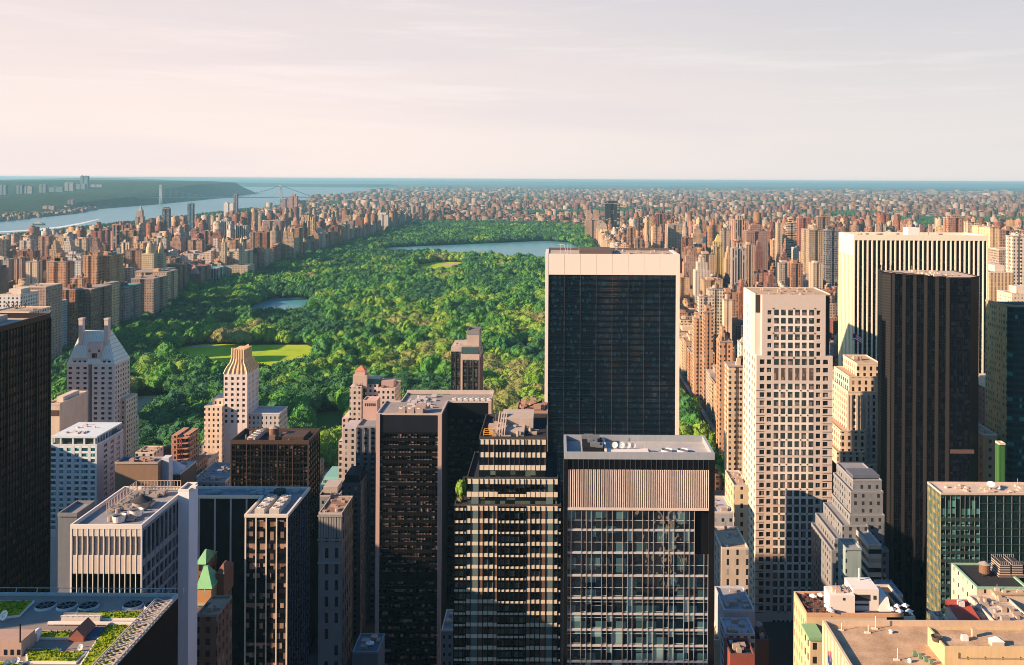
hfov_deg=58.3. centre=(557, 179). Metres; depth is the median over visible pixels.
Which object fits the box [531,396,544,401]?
park tree
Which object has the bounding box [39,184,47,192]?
apartment tower
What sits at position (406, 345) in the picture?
park tree
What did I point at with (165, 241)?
apartment building
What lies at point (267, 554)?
office building
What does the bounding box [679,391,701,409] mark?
park tree
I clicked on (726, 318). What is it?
apartment tower
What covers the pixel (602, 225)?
apartment building
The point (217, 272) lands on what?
apartment tower
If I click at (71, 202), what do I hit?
apartment tower
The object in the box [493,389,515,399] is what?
park tree
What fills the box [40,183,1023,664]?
ground
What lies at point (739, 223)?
apartment tower
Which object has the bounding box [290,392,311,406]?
park tree
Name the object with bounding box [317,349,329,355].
park tree
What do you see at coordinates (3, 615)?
satellite dish
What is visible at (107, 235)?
apartment tower
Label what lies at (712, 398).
apartment building
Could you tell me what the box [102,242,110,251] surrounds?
apartment building
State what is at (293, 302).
lake water
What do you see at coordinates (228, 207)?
apartment tower
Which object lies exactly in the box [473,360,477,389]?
window
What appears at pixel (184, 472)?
office building
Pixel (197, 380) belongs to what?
park tree
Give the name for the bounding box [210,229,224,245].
apartment building
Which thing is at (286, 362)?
park tree
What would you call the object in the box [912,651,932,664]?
condenser
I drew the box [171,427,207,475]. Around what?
building under construction
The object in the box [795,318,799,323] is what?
window
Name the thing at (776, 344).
window
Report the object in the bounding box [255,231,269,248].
apartment building
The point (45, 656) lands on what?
planting bed
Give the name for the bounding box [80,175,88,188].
apartment tower
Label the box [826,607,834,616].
parasol
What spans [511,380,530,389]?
park tree
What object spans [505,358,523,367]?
park tree
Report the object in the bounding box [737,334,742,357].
apartment tower
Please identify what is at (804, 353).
window
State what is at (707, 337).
apartment tower
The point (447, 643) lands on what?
office building
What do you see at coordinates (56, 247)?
apartment building
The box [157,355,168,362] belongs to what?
park tree
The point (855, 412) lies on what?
office tower
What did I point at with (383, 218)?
apartment tower
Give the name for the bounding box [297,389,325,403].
park tree
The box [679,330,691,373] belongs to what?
apartment building
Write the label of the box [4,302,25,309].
rooftop sign
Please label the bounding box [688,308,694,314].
apartment building
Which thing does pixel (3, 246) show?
apartment building
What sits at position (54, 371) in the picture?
park tree
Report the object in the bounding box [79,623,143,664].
planting bed
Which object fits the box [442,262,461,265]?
sand field
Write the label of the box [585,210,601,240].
apartment tower
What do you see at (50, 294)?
office building
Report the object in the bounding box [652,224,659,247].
apartment tower
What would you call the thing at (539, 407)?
office building
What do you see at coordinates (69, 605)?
roof fan
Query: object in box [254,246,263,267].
apartment building
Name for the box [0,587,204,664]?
office building
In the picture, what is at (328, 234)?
apartment building
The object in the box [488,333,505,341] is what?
park tree
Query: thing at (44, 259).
apartment building
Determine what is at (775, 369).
window
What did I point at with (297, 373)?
park tree
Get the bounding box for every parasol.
[366,641,373,647]
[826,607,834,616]
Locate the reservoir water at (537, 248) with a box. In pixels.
[386,241,577,256]
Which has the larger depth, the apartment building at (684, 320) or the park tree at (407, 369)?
the apartment building at (684, 320)
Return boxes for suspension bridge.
[120,185,317,204]
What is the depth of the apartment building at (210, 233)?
3124.80 m
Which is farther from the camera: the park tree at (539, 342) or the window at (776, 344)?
the park tree at (539, 342)
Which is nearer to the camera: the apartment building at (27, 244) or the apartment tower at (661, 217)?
the apartment building at (27, 244)
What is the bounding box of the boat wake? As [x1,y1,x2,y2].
[0,219,98,231]
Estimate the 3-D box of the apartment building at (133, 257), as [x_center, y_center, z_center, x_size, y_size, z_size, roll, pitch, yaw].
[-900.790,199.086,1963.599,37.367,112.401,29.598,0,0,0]
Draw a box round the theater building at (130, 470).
[115,455,172,491]
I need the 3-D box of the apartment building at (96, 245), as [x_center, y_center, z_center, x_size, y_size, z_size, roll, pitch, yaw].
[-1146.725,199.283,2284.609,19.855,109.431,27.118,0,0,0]
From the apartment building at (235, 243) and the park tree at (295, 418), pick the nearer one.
the park tree at (295, 418)
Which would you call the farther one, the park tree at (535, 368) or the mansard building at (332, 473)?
the park tree at (535, 368)
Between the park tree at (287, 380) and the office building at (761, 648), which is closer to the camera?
the office building at (761, 648)
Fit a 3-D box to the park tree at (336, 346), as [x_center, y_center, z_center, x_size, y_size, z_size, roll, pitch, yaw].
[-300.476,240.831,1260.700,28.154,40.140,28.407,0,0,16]
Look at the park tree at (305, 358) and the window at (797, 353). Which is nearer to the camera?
the window at (797, 353)
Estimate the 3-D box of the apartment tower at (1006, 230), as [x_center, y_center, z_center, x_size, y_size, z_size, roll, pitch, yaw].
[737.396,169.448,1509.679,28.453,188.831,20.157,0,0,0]
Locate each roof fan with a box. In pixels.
[34,600,56,611]
[56,600,77,611]
[77,600,99,610]
[122,599,143,610]
[144,599,163,610]
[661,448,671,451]
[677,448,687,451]
[931,633,941,642]
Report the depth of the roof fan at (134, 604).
170.76 m
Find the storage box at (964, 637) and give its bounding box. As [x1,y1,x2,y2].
[960,634,968,640]
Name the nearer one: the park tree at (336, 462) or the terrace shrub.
the terrace shrub
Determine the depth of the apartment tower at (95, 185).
10375.00 m
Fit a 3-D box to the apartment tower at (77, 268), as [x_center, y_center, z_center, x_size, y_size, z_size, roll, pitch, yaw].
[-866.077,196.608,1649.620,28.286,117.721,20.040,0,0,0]
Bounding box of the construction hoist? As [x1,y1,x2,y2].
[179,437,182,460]
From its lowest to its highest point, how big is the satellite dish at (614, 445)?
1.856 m
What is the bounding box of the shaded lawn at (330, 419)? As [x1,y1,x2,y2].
[315,411,341,429]
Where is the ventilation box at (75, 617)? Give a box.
[61,614,101,620]
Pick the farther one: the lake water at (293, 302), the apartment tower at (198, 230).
the apartment tower at (198, 230)
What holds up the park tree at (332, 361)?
on the park ground at (140, 392)
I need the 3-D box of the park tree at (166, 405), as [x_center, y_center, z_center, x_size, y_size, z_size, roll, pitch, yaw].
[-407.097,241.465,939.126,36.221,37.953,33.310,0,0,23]
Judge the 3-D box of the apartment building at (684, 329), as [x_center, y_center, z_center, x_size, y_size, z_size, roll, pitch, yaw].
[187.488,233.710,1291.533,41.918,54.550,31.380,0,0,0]
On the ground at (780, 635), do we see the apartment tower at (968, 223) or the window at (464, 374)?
the apartment tower at (968, 223)
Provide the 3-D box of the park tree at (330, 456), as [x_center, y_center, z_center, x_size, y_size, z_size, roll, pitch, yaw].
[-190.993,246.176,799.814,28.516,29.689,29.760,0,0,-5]
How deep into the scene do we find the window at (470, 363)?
696.35 m
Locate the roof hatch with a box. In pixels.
[988,636,1004,645]
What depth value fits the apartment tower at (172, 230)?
3000.00 m
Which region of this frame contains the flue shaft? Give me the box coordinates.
[363,396,379,419]
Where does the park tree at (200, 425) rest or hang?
on the park ground at (140, 392)
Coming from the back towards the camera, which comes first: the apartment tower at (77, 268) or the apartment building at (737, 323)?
the apartment tower at (77, 268)
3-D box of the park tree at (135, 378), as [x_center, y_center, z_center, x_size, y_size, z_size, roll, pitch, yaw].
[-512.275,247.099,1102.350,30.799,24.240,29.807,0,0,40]
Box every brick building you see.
[197,549,217,582]
[197,560,233,612]
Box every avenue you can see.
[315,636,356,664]
[594,241,715,436]
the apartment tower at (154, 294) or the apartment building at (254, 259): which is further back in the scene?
the apartment building at (254, 259)
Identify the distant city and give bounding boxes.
[0,186,1023,495]
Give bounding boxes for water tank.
[269,425,278,435]
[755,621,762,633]
[978,561,990,576]
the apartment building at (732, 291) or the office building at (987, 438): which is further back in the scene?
the apartment building at (732, 291)
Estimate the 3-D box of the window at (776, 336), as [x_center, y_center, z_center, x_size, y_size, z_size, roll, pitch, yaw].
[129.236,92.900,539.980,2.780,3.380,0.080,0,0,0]
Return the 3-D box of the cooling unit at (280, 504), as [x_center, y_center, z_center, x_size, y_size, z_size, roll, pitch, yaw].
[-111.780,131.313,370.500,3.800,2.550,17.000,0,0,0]
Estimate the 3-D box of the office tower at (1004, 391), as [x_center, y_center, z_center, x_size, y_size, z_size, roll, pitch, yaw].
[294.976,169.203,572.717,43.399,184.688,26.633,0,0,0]
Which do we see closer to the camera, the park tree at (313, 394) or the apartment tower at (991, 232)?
the park tree at (313, 394)
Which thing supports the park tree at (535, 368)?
on the park ground at (140, 392)
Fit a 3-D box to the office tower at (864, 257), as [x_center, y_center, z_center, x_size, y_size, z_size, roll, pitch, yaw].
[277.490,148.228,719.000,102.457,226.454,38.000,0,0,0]
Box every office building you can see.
[0,287,38,308]
[0,306,50,312]
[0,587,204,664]
[20,283,62,359]
[57,500,94,592]
[62,299,66,348]
[70,480,197,664]
[135,446,162,456]
[173,461,196,485]
[196,462,229,485]
[197,595,231,664]
[198,486,309,664]
[201,451,218,465]
[230,425,319,650]
[317,496,352,664]
[320,480,342,509]
[352,633,384,664]
[441,609,452,664]
[517,394,547,451]
[714,526,748,613]
[714,586,754,637]
[714,624,719,664]
[715,496,732,525]
[720,618,754,664]
[724,638,754,664]
[725,470,748,545]
[755,626,768,664]
[811,463,888,590]
[822,620,1023,664]
[838,538,861,585]
[856,530,881,582]
[874,580,902,600]
[875,584,914,619]
[927,478,1023,619]
[930,611,947,619]
[968,595,1023,620]
[969,601,986,619]
[978,373,984,426]
[978,423,996,481]
[988,247,1005,270]
[988,263,1013,300]
[997,285,1023,301]
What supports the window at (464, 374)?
in the hotel at (467, 364)
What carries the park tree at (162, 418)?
on the park ground at (140, 392)
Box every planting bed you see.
[0,599,34,618]
[0,661,22,664]
[26,647,86,663]
[39,629,72,639]
[75,609,149,620]
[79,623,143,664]
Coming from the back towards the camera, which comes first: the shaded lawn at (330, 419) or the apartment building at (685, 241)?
the apartment building at (685, 241)
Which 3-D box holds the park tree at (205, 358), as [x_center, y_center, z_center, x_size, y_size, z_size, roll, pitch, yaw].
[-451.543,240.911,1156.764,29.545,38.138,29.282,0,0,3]
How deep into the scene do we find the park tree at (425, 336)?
1380.10 m
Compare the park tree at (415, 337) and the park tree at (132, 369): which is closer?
the park tree at (132, 369)
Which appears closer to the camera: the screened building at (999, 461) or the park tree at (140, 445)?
the screened building at (999, 461)
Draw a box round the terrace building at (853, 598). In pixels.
[793,568,903,664]
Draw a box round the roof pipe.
[48,621,144,625]
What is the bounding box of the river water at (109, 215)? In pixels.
[0,187,394,233]
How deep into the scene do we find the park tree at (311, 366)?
1155.74 m
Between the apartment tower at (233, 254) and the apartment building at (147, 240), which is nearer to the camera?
the apartment tower at (233, 254)
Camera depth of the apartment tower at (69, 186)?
9550.00 m
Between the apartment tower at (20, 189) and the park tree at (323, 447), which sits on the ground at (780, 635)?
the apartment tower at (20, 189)
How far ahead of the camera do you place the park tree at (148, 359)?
1169.08 m
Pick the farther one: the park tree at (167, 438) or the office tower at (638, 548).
the park tree at (167, 438)
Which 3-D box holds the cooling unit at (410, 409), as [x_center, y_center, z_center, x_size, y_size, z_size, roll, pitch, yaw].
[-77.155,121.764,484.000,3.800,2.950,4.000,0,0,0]
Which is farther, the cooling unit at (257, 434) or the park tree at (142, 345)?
the park tree at (142, 345)
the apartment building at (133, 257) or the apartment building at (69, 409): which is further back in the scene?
the apartment building at (133, 257)
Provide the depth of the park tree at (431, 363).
1153.35 m
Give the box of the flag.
[853,333,861,343]
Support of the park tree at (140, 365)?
on the park ground at (140, 392)
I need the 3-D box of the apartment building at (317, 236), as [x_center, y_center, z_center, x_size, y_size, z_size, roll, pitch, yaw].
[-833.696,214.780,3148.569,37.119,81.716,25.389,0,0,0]
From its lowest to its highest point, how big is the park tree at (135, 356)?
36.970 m
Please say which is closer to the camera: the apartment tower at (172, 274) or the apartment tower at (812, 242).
the apartment tower at (172, 274)
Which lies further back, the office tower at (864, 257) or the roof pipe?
the office tower at (864, 257)
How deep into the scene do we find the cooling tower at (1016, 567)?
350.00 m
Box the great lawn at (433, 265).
[421,262,460,269]
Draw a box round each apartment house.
[142,237,174,268]
[221,237,254,276]
[283,225,298,257]
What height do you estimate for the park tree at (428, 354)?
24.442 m
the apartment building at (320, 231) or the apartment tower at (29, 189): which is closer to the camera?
the apartment building at (320, 231)
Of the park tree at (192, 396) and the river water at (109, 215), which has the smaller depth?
the park tree at (192, 396)
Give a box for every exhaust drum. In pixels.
[112,513,125,522]
[129,507,142,516]
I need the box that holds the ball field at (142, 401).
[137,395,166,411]
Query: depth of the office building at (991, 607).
329.17 m
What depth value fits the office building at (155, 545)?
284.46 m
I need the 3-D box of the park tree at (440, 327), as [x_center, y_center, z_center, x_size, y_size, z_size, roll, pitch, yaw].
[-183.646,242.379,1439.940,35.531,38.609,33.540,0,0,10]
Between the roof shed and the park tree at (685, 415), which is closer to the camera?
the roof shed
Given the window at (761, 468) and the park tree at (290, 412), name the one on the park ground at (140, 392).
the park tree at (290, 412)
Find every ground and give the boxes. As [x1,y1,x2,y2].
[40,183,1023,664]
[137,240,577,414]
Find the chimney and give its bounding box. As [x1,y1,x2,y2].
[970,627,976,637]
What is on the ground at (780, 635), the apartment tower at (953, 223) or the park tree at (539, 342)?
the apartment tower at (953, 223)
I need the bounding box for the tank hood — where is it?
[131,494,151,508]
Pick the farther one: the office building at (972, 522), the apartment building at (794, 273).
the apartment building at (794, 273)
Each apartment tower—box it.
[0,184,7,194]
[16,185,24,193]
[24,186,33,193]
[25,257,41,284]
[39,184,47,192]
[42,206,56,209]
[46,253,72,287]
[49,187,64,191]
[62,283,81,346]
[64,182,74,190]
[66,250,83,259]
[67,317,138,455]
[68,199,74,204]
[70,273,87,287]
[72,256,81,277]
[76,184,86,188]
[77,283,111,338]
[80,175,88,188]
[82,251,102,284]
[91,184,103,186]
[92,225,104,242]
[101,280,119,326]
[102,227,110,243]
[103,250,123,285]
[112,221,129,248]
[119,281,141,321]
[120,239,131,262]
[123,266,124,282]
[125,264,134,282]
[131,272,167,314]
[134,240,146,248]
[135,205,144,224]
[135,267,177,299]
[162,207,170,228]
[168,226,176,240]
[181,263,210,285]
[182,250,214,263]
[187,202,194,228]
[191,228,208,243]
[199,344,287,461]
[211,238,220,258]
[211,264,224,279]
[219,219,234,237]
[219,248,252,263]
[224,202,233,216]
[233,194,237,213]
[235,223,248,237]
[263,219,285,242]
[283,198,289,209]
[290,194,297,208]
[304,215,315,235]
[338,420,360,480]
[340,215,354,237]
[356,419,375,619]
[378,212,388,230]
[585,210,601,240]
[605,201,619,228]
[645,214,650,247]
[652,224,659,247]
[655,210,666,243]
[665,222,681,249]
[692,310,701,400]
[697,290,713,339]
[702,304,713,404]
[706,284,723,363]
[711,234,723,278]
[716,325,732,454]
[720,227,729,254]
[721,293,732,339]
[724,356,742,486]
[730,243,746,288]
[731,215,747,247]
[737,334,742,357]
[743,224,767,269]
[775,220,781,266]
[786,219,796,257]
[796,215,810,250]
[801,224,823,272]
[816,214,829,228]
[823,226,840,288]
[943,214,966,232]
[963,218,978,232]
[972,221,997,246]
[998,225,1014,246]
[1005,230,1023,284]
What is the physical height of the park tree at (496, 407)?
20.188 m
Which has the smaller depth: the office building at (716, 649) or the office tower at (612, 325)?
the office building at (716, 649)
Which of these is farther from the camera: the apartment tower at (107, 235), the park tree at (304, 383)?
the apartment tower at (107, 235)
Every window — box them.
[4,649,19,654]
[104,452,118,495]
[115,382,125,426]
[451,351,454,389]
[456,351,459,389]
[462,360,466,389]
[468,360,472,389]
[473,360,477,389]
[744,351,754,600]
[759,466,826,609]
[773,359,813,610]
[774,318,778,323]
[774,326,778,331]
[774,334,778,339]
[774,342,778,347]
[774,368,812,379]
[781,318,785,323]
[781,326,785,331]
[781,334,785,339]
[788,318,792,323]
[788,326,792,331]
[788,334,792,339]
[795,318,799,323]
[795,326,799,331]
[795,334,799,339]
[795,351,799,356]
[802,318,806,323]
[802,326,806,331]
[802,334,806,339]
[802,351,806,356]
[809,310,813,315]
[809,318,813,323]
[809,326,813,331]
[809,334,813,339]
[809,351,813,356]
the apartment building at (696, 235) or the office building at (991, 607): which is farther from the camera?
the apartment building at (696, 235)
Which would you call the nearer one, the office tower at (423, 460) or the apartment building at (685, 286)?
the office tower at (423, 460)
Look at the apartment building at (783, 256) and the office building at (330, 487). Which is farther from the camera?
the apartment building at (783, 256)
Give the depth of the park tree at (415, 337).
1363.22 m
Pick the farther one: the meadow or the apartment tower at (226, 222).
the apartment tower at (226, 222)
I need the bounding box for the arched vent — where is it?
[35,628,41,641]
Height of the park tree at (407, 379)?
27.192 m
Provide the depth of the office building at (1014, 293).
908.52 m
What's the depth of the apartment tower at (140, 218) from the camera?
3603.47 m
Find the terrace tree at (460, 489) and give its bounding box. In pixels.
[455,478,466,496]
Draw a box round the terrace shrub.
[457,496,463,502]
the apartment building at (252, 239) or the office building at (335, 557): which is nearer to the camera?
the office building at (335, 557)
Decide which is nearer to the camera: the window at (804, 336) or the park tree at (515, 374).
the window at (804, 336)
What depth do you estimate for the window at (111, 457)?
578.07 m
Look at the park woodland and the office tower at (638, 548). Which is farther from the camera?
the park woodland
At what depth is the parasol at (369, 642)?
404.38 m
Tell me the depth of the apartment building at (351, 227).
3655.91 m
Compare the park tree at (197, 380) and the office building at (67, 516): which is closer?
the office building at (67, 516)
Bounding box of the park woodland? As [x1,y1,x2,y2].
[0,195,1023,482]
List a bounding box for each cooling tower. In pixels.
[990,554,1011,576]
[1003,554,1023,576]
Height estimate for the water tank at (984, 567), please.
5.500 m
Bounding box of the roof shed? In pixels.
[69,617,94,641]
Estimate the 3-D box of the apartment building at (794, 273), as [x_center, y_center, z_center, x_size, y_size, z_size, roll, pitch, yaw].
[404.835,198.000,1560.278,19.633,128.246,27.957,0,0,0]
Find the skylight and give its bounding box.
[86,627,106,639]
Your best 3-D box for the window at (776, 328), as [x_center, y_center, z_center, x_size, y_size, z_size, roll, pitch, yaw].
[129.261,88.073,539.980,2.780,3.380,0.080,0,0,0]
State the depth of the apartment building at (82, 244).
2353.18 m
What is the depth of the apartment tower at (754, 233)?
2200.00 m
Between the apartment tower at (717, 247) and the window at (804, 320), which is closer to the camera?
the window at (804, 320)
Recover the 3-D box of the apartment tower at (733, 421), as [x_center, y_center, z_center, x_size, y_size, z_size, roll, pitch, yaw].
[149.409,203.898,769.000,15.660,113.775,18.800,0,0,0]
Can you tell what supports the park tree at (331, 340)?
on the park ground at (140, 392)
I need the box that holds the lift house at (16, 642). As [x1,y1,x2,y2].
[0,624,34,656]
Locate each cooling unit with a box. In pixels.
[247,429,265,439]
[255,495,276,513]
[269,495,290,513]
[398,406,405,412]
[407,407,414,412]
[415,408,423,412]
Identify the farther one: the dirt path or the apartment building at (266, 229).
the apartment building at (266, 229)
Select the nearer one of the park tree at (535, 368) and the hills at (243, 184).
the park tree at (535, 368)
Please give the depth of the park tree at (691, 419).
895.63 m
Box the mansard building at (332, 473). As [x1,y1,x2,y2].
[320,466,337,492]
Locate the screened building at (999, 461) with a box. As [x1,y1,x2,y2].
[995,441,1005,481]
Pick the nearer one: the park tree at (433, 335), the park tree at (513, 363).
the park tree at (513, 363)
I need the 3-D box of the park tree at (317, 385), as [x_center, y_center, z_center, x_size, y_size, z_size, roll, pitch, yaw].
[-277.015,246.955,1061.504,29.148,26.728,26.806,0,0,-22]
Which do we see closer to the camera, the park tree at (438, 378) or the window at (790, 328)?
the window at (790, 328)
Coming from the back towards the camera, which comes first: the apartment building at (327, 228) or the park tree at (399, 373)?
the apartment building at (327, 228)
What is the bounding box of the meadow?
[177,344,311,365]
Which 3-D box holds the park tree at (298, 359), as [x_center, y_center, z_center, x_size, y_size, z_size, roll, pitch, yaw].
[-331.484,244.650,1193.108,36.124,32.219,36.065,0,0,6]
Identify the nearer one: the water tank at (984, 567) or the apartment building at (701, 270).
the water tank at (984, 567)
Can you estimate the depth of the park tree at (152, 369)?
1129.81 m
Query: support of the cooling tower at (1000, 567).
on the stone building at (967, 579)
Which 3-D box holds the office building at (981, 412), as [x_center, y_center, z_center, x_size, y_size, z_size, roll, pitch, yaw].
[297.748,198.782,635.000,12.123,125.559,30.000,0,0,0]
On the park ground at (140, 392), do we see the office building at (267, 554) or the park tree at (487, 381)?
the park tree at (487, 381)
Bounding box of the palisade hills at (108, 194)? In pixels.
[0,180,257,221]
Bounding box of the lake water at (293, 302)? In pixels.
[252,297,307,309]
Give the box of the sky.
[0,0,1023,187]
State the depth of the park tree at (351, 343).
1277.50 m
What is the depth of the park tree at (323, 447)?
807.18 m
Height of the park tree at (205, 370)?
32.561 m
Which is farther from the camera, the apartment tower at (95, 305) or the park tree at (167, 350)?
the apartment tower at (95, 305)
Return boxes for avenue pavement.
[596,241,715,434]
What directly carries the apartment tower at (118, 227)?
on the ground at (780, 635)
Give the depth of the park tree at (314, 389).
1033.12 m
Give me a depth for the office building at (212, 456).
709.60 m
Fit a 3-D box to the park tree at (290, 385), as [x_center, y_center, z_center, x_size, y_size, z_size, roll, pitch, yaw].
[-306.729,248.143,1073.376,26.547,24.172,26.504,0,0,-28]
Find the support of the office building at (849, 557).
on the ground at (780, 635)
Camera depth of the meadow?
1368.11 m
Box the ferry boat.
[33,222,44,224]
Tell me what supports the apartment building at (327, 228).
on the ground at (780, 635)
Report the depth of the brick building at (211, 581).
335.44 m
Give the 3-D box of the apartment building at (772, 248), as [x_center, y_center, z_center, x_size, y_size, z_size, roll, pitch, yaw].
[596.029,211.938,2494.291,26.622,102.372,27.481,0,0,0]
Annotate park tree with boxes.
[51,352,69,363]
[51,367,65,375]
[51,373,66,382]
[51,375,66,391]
[125,330,145,342]
[129,349,147,362]
[130,366,134,375]
[130,375,141,386]
[133,342,151,349]
[134,353,159,367]
[134,361,148,368]
[134,363,154,376]
[137,408,150,418]
[139,373,154,391]
[139,416,159,428]
[139,423,158,437]
[139,434,156,444]
[139,442,155,449]
[140,397,177,414]
[141,347,153,355]
[144,373,168,393]
[145,365,157,374]
[147,409,182,425]
[150,389,186,404]
[152,360,177,375]
[153,340,171,353]
[155,343,177,358]
[155,418,193,443]
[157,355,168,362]
[161,429,178,444]
[162,373,179,390]
[169,352,192,360]
[169,374,188,391]
[171,384,182,391]
[172,411,203,423]
[174,358,186,371]
[174,403,187,415]
[175,382,196,391]
[178,368,207,379]
[178,385,207,405]
[180,375,209,386]
[182,385,207,392]
[183,367,210,374]
[184,400,207,415]
[187,354,211,368]
[187,361,210,370]
[188,354,211,360]
[191,421,203,432]
[228,328,253,344]
[249,322,270,342]
[270,386,299,394]
[272,364,286,371]
[275,384,290,390]
[276,374,295,385]
[277,358,292,365]
[285,360,299,372]
[285,370,302,376]
[286,381,294,388]
[287,405,299,417]
[287,415,301,421]
[289,371,301,377]
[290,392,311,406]
[290,402,317,426]
[291,355,301,363]
[292,376,318,390]
[293,373,312,380]
[294,364,310,374]
[297,361,316,373]
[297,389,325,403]
[302,354,314,362]
[306,386,321,392]
[307,395,322,410]
[308,357,330,370]
[309,335,332,354]
[310,382,326,389]
[314,332,335,344]
[314,374,331,384]
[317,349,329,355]
[317,386,336,408]
[318,426,337,444]
[320,441,332,457]
[322,446,338,467]
[325,354,342,369]
[328,341,346,354]
[331,425,341,438]
[331,457,337,466]
[332,348,350,358]
[342,355,359,365]
[343,340,355,346]
[344,344,357,356]
[354,341,368,352]
[364,351,386,364]
[367,335,385,346]
[371,346,386,351]
[385,359,407,365]
[390,362,405,371]
[393,370,411,377]
[395,376,413,384]
[396,339,415,352]
[396,372,413,377]
[396,375,412,384]
[404,366,415,372]
[405,331,424,343]
[412,376,421,384]
[416,340,435,349]
[417,343,435,351]
[417,370,437,379]
[418,326,431,334]
[419,332,428,340]
[419,352,441,372]
[421,351,441,357]
[428,330,446,340]
[428,381,443,388]
[430,321,448,331]
[432,374,446,382]
[434,340,451,354]
[434,359,450,373]
[438,371,447,376]
[439,377,450,384]
[481,329,495,338]
[483,358,501,365]
[483,361,500,369]
[483,368,499,379]
[483,376,492,384]
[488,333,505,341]
[491,335,507,349]
[491,379,505,388]
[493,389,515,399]
[493,400,506,408]
[493,404,505,413]
[494,367,503,376]
[495,325,512,332]
[495,372,507,383]
[495,391,520,407]
[502,367,512,375]
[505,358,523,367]
[505,378,523,384]
[507,338,520,347]
[508,369,527,380]
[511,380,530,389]
[516,363,529,370]
[516,384,541,393]
[519,359,532,364]
[520,387,541,397]
[521,344,537,354]
[522,394,538,399]
[523,365,544,384]
[527,382,544,393]
[528,364,544,371]
[529,335,544,348]
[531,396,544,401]
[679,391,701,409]
[679,395,700,416]
[679,407,692,419]
[679,412,690,421]
[682,411,708,427]
[690,420,715,441]
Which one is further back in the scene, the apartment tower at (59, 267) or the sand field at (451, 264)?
the sand field at (451, 264)
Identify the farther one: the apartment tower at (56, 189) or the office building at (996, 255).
the apartment tower at (56, 189)
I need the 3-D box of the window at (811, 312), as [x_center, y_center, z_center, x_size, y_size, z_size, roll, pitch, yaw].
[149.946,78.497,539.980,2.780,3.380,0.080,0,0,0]
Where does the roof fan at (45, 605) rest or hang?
on the office building at (154, 641)
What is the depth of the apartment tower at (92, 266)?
1480.00 m
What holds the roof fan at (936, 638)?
on the office building at (852, 643)
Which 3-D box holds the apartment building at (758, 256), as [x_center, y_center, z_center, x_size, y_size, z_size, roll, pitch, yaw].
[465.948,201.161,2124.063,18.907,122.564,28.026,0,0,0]
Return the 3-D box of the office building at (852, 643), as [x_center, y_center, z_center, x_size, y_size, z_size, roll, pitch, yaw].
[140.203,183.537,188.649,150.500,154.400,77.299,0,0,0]
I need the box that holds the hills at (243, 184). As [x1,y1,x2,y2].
[8,178,397,186]
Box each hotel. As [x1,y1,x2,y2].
[50,420,122,591]
[451,327,482,389]
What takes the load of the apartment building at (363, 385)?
on the ground at (780, 635)
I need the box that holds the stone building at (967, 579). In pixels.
[951,563,1023,611]
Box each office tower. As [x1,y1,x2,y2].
[0,313,51,591]
[375,390,493,664]
[453,409,560,664]
[545,244,679,562]
[563,434,714,664]
[743,286,832,621]
[832,354,877,492]
[838,224,987,372]
[877,265,978,619]
[985,299,1023,481]
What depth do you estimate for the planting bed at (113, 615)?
166.72 m
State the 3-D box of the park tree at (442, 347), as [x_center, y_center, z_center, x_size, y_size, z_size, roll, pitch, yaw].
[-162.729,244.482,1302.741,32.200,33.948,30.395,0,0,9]
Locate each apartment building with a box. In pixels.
[0,237,6,255]
[0,257,13,280]
[14,254,29,283]
[17,247,39,260]
[19,237,35,249]
[38,233,53,253]
[39,256,51,281]
[43,270,46,282]
[49,239,62,256]
[51,390,87,441]
[56,235,65,244]
[61,236,74,251]
[75,235,90,252]
[90,237,103,251]
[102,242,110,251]
[114,241,122,252]
[121,227,135,247]
[125,246,145,270]
[142,237,154,246]
[153,235,169,249]
[167,254,180,263]
[167,258,172,265]
[167,261,186,290]
[169,234,184,252]
[188,238,205,251]
[191,257,204,263]
[208,231,212,243]
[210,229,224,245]
[212,260,223,265]
[231,236,246,248]
[250,231,257,249]
[253,253,256,268]
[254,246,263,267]
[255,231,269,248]
[263,225,270,231]
[269,249,273,262]
[288,225,302,254]
[309,230,320,249]
[315,227,325,247]
[324,225,333,244]
[324,231,330,245]
[330,225,339,243]
[336,222,347,241]
[340,228,343,242]
[342,365,400,428]
[342,466,367,635]
[344,222,349,238]
[350,225,353,237]
[355,215,363,235]
[599,221,606,231]
[627,226,635,243]
[634,235,641,247]
[679,325,691,337]
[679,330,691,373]
[680,234,692,257]
[680,272,689,304]
[680,310,691,320]
[680,316,691,324]
[682,249,695,284]
[682,335,691,379]
[684,245,696,260]
[687,347,714,389]
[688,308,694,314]
[691,225,701,246]
[693,255,709,303]
[698,250,715,275]
[701,274,722,294]
[706,364,715,417]
[710,376,715,426]
[723,246,729,276]
[723,285,737,317]
[732,237,742,247]
[732,314,742,346]
[734,345,736,360]
[737,279,744,318]
[744,240,753,286]
[754,240,763,281]
[754,269,761,284]
[763,269,777,286]
[770,238,774,259]
[775,258,790,284]
[779,251,788,260]
[787,258,802,286]
[803,272,808,279]
[803,279,808,286]
[809,261,822,288]
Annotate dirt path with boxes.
[189,345,220,346]
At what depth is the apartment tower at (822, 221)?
2400.00 m
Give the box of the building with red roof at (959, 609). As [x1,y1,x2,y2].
[945,599,979,619]
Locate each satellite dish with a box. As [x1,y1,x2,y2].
[0,610,7,621]
[12,657,19,663]
[77,644,82,650]
[612,442,617,448]
[986,481,994,487]

